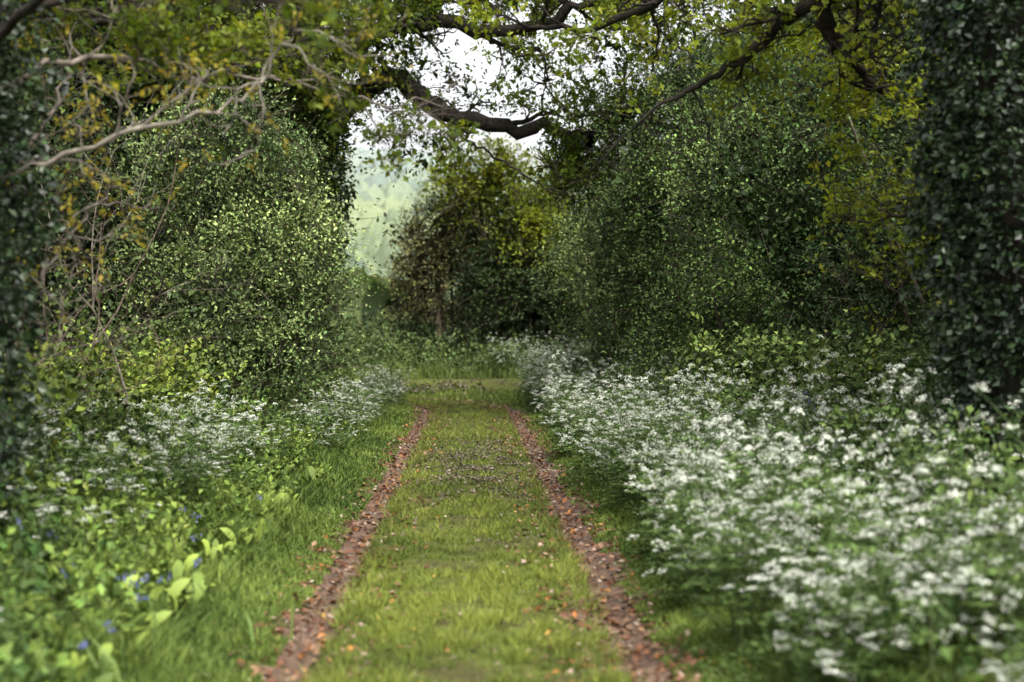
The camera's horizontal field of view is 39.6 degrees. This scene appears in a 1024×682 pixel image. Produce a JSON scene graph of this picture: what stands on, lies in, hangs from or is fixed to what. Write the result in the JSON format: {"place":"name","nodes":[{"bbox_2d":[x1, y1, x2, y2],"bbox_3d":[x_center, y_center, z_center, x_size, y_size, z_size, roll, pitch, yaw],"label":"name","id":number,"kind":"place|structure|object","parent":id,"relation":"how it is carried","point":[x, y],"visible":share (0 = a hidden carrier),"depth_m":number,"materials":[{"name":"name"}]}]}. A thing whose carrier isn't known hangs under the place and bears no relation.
{"place":"outdoors","nodes":[
{"label":"outdoors","id":0,"kind":"place"},
{"bbox_2d":[252,397,691,681],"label":"dirt track","id":1,"kind":"structure","parent":0,"point":[292,664],"depth_m":8.62,"materials":[{"name":"brown soil"}]},
{"bbox_2d":[189,377,809,681],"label":"leaf litter","id":2,"kind":"object","parent":1,"relation":"on","point":[319,633],"visible":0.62,"depth_m":10.65,"materials":[{"name":"brown plant"}]},
{"bbox_2d":[2,308,1023,681],"bbox_3d":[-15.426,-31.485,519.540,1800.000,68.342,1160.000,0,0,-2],"label":"ground","id":3,"kind":"structure","parent":0,"point":[464,670],"depth_m":9.22,"materials":[{"name":"green plant"}]},
{"bbox_2d":[0,0,79,544],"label":"ivy","id":4,"kind":"object","parent":3,"relation":"on","point":[12,299],"visible":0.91,"depth_m":7.97,"materials":[{"name":"green plant"}]},
{"bbox_2d":[0,0,194,370],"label":"thicket","id":5,"kind":"object","parent":3,"relation":"on","point":[57,143],"visible":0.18,"depth_m":19.51,"materials":[{"name":"green plant"}]},
{"bbox_2d":[0,318,251,495],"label":"bramble thicket","id":6,"kind":"object","parent":3,"relation":"on","point":[182,375],"visible":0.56,"depth_m":13.48,"materials":[{"name":"green plant"}]},
{"bbox_2d":[0,3,286,471],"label":"elder shrub","id":7,"kind":"object","parent":3,"relation":"on","point":[96,295],"visible":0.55,"depth_m":11.74,"materials":[{"name":"green plant"}]},
{"bbox_2d":[0,436,331,681],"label":"wild garlic leaves","id":8,"kind":"object","parent":3,"relation":"on","point":[177,587],"visible":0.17,"depth_m":7.80,"materials":[{"name":"green plant"}]},
{"bbox_2d":[1,0,341,375],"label":"woodland","id":9,"kind":"object","parent":3,"relation":"on","point":[137,85],"visible":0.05,"depth_m":24.09,"materials":[{"name":"green plant"}]},
{"bbox_2d":[0,366,391,681],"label":"nettle undergrowth","id":10,"kind":"object","parent":3,"relation":"on","point":[90,568],"visible":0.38,"depth_m":8.60,"materials":[{"name":"green plant"}]},
{"bbox_2d":[0,365,415,644],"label":"cow parsley","id":11,"kind":"object","parent":3,"relation":"on","point":[241,437],"visible":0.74,"depth_m":12.05,"materials":[{"name":"white plant"}]},
{"bbox_2d":[36,47,392,433],"bbox_3d":[-3.976,-1.146,19.215,4.760,5.779,4.766,0,0,-2],"label":"hawthorn bush","id":12,"kind":"object","parent":3,"relation":"on","point":[271,229],"visible":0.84,"depth_m":18.59,"materials":[{"name":"green plant"}]},
{"bbox_2d":[0,0,489,331],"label":"oak tree","id":13,"kind":"object","parent":3,"relation":"on","point":[167,34],"visible":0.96,"depth_m":8.73,"materials":[{"name":"green plant"}]},
{"bbox_2d":[58,0,751,401],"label":"oak tree","id":14,"kind":"object","parent":3,"relation":"on","point":[568,146],"visible":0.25,"depth_m":25.82,"materials":[{"name":"green plant"}]},
{"bbox_2d":[369,160,520,348],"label":"field maple tree","id":15,"kind":"object","parent":3,"relation":"on","point":[421,279],"visible":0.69,"depth_m":42.46,"materials":[{"name":"green plant"}]},
{"bbox_2d":[314,307,599,378],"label":"bank undergrowth","id":16,"kind":"object","parent":3,"relation":"on","point":[416,352],"visible":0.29,"depth_m":39.81,"materials":[{"name":"green plant"}]},
{"bbox_2d":[251,145,673,332],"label":"distant woodland","id":17,"kind":"object","parent":3,"relation":"on","point":[389,202],"visible":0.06,"depth_m":295.98,"materials":[{"name":"green plant"}]},
{"bbox_2d":[282,394,652,681],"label":"grass strip","id":18,"kind":"object","parent":3,"relation":"on","point":[410,619],"depth_m":8.71,"materials":[{"name":"green plant"}]},
{"bbox_2d":[0,388,941,681],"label":"bluebell patch","id":19,"kind":"object","parent":3,"relation":"on","point":[178,628],"visible":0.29,"depth_m":7.00,"materials":[{"name":"green plant"}]},
{"bbox_2d":[336,286,622,339],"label":"hedgerow","id":20,"kind":"object","parent":3,"relation":"on","point":[456,310],"visible":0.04,"depth_m":45.37,"materials":[{"name":"green plant"}]},
{"bbox_2d":[413,132,605,349],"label":"oak tree","id":21,"kind":"object","parent":3,"relation":"on","point":[491,181],"visible":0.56,"depth_m":41.44,"materials":[{"name":"green plant"}]},
{"bbox_2d":[0,331,1023,681],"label":"grass verge","id":22,"kind":"object","parent":3,"relation":"on","point":[254,571],"depth_m":8.61,"materials":[{"name":"green plant"}]},
{"bbox_2d":[430,183,595,355],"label":"holly tree","id":23,"kind":"object","parent":3,"relation":"on","point":[491,305],"visible":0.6,"depth_m":41.43,"materials":[{"name":"green plant"}]},
{"bbox_2d":[478,329,604,378],"bbox_3d":[2.113,0.275,39.115,6.177,1.434,4.613,0,0,-2],"label":"cow parsley","id":24,"kind":"object","parent":3,"relation":"on","point":[513,356],"visible":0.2,"depth_m":38.44,"materials":[{"name":"green plant"}]},
{"bbox_2d":[518,63,722,390],"bbox_3d":[2.879,-1.914,28.698,5.351,7.227,10.715,0,0,-2],"label":"hawthorn bush","id":25,"kind":"object","parent":3,"relation":"on","point":[595,268],"visible":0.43,"depth_m":25.72,"materials":[{"name":"green plant"}]},
{"bbox_2d":[440,0,1023,520],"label":"oak tree","id":26,"kind":"object","parent":3,"relation":"on","point":[848,40],"visible":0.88,"depth_m":11.14,"materials":[{"name":"green plant"}]},
{"bbox_2d":[548,3,984,436],"bbox_3d":[3.581,-1.952,20.334,5.673,7.171,13.176,0,0,-2],"label":"hawthorn bush","id":27,"kind":"object","parent":3,"relation":"on","point":[749,249],"visible":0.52,"depth_m":18.22,"materials":[{"name":"green plant"}]},
{"bbox_2d":[510,335,1023,681],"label":"cow parsley","id":28,"kind":"object","parent":3,"relation":"on","point":[683,502],"visible":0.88,"depth_m":7.58,"materials":[{"name":"white plant"}]},
{"bbox_2d":[551,350,1023,681],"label":"nettle undergrowth","id":29,"kind":"object","parent":3,"relation":"on","point":[949,656],"visible":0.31,"depth_m":8.02,"materials":[{"name":"green plant"}]},
{"bbox_2d":[605,0,984,351],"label":"woodland","id":30,"kind":"object","parent":3,"relation":"on","point":[624,163],"visible":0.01,"depth_m":23.88,"materials":[{"name":"green plant"}]},
{"bbox_2d":[656,309,1023,467],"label":"bramble thicket","id":31,"kind":"object","parent":3,"relation":"on","point":[753,348],"visible":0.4,"depth_m":14.10,"materials":[{"name":"green plant"}]},
{"bbox_2d":[755,5,984,445],"bbox_3d":[4.852,-1.528,11.827,4.409,6.358,9.513,0,0,-2],"label":"holly bush","id":32,"kind":"object","parent":3,"relation":"on","point":[856,296],"visible":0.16,"depth_m":15.01,"materials":[{"name":"green plant"}]},
{"bbox_2d":[802,138,984,369],"bbox_3d":[3.338,-0.081,11.898,1.913,3.421,1.705,0,0,-2],"label":"oak sapling","id":33,"kind":"object","parent":3,"relation":"on","point":[870,220],"visible":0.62,"depth_m":11.94,"materials":[{"name":"green plant"}]},
{"bbox_2d":[880,0,1023,536],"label":"ivy","id":34,"kind":"object","parent":3,"relation":"on","point":[955,25],"visible":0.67,"depth_m":9.07,"materials":[{"name":"green plant"}]},
{"bbox_2d":[179,0,884,170],"label":"sky","id":35,"kind":"structure","parent":0,"point":[465,42],"materials":[{"name":"white"}]}
]}

